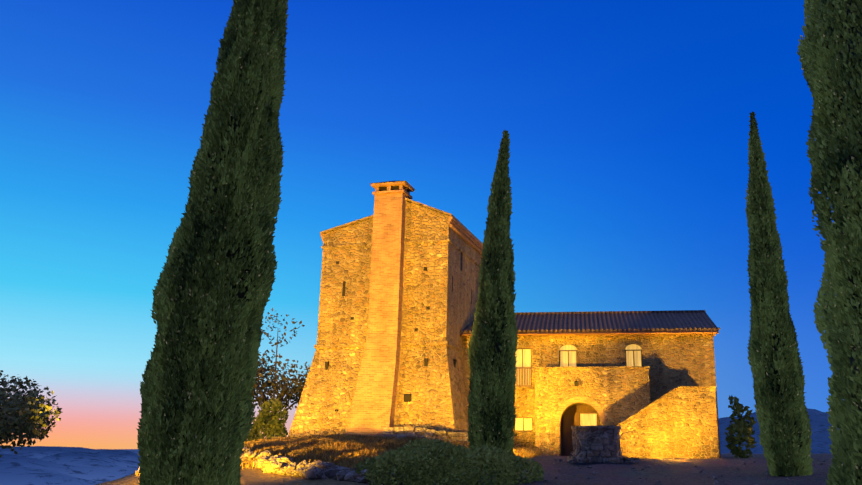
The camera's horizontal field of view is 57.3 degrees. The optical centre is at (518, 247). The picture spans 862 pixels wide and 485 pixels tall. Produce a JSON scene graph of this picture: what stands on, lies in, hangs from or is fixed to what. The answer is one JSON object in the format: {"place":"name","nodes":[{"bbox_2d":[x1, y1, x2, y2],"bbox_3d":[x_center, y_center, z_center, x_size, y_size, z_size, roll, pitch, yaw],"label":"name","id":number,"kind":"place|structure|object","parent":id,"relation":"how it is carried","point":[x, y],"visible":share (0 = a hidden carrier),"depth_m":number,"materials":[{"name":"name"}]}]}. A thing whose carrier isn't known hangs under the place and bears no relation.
{"place":"outdoors","nodes":[
{"label":"outdoors","id":0,"kind":"place"},
{"bbox_2d":[0,408,843,484],"bbox_3d":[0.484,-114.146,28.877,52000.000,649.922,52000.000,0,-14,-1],"label":"terrain","id":1,"kind":"structure","parent":0,"point":[44,465],"depth_m":32.01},
{"bbox_2d":[0,370,61,456],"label":"olive tree","id":2,"kind":"object","parent":1,"relation":"on","point":[28,411],"depth_m":21.00,"materials":[{"name":"green plant"}]},
{"bbox_2d":[136,0,289,484],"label":"cypress tree","id":3,"kind":"object","parent":1,"relation":"on","point":[186,259],"depth_m":16.73,"materials":[{"name":"green plant"}]},
{"bbox_2d":[245,397,288,441],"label":"bush","id":4,"kind":"object","parent":1,"relation":"on","point":[267,424],"visible":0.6,"depth_m":43.88,"materials":[{"name":"green plant"}]},
{"bbox_2d":[252,308,309,434],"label":"tree","id":5,"kind":"object","parent":1,"relation":"on","point":[283,384],"depth_m":50.13,"materials":[{"name":"green plant"}]},
{"bbox_2d":[135,433,541,475],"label":"grass tufts","id":6,"kind":"object","parent":1,"relation":"on","point":[336,449],"depth_m":28.16,"materials":[{"name":"plant"}]},
{"bbox_2d":[273,427,467,442],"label":"stone walls","id":7,"kind":"structure","parent":1,"relation":"on","point":[435,434],"depth_m":35.16,"materials":[{"name":"beige stone"}]},
{"bbox_2d":[288,181,482,440],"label":"stone tower","id":8,"kind":"structure","parent":1,"relation":"on","point":[399,290],"depth_m":39.79,"materials":[{"name":"stone"}]},
{"bbox_2d":[354,438,544,484],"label":"bush","id":9,"kind":"object","parent":1,"relation":"on","point":[438,462],"visible":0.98,"depth_m":21.63,"materials":[{"name":"green plant"}]},
{"bbox_2d":[466,130,517,467],"bbox_3d":[-0.944,1.938,28.884,1.876,13.542,1.938,0,-14,-1],"label":"cypress tree","id":10,"kind":"object","parent":1,"relation":"on","point":[487,284],"depth_m":28.05,"materials":[{"name":"green plant"}]},
{"bbox_2d":[240,447,825,484],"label":"loose stones","id":11,"kind":"object","parent":1,"relation":"on","point":[267,462],"visible":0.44,"depth_m":22.98,"materials":[{"name":"beige stone"}]},
{"bbox_2d":[555,426,639,462],"bbox_3d":[3.029,7.688,30.616,3.216,1.359,3.066,0,-14,-1],"label":"stone well","id":12,"kind":"object","parent":1,"relation":"on","point":[591,444],"visible":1,"depth_m":29.85,"materials":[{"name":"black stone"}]},
{"bbox_2d":[725,395,756,457],"bbox_3d":[11.339,9.228,39.967,1.706,3.353,1.771,0,-14,-1],"label":"bush","id":13,"kind":"object","parent":1,"relation":"on","point":[740,427],"depth_m":39.68,"materials":[{"name":"green plant"}]},
{"bbox_2d":[745,111,813,476],"bbox_3d":[8.619,1.549,26.656,1.814,13.402,1.724,0,-14,-1],"label":"cypress tree","id":14,"kind":"object","parent":1,"relation":"on","point":[790,366],"depth_m":25.74,"materials":[{"name":"green plant"}]},
{"bbox_2d":[796,0,861,484],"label":"cypress tree","id":15,"kind":"object","parent":1,"relation":"on","point":[830,316],"depth_m":13.03,"materials":[{"name":"green plant"}]},
{"bbox_2d":[0,0,843,448],"label":"sky","id":16,"kind":"structure","parent":0,"point":[627,123],"materials":[{"name":"blue"}]},
{"bbox_2d":[460,310,720,458],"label":"farm house","id":17,"kind":"structure","parent":0,"point":[645,381],"depth_m":40.19,"materials":[{"name":"stone"}]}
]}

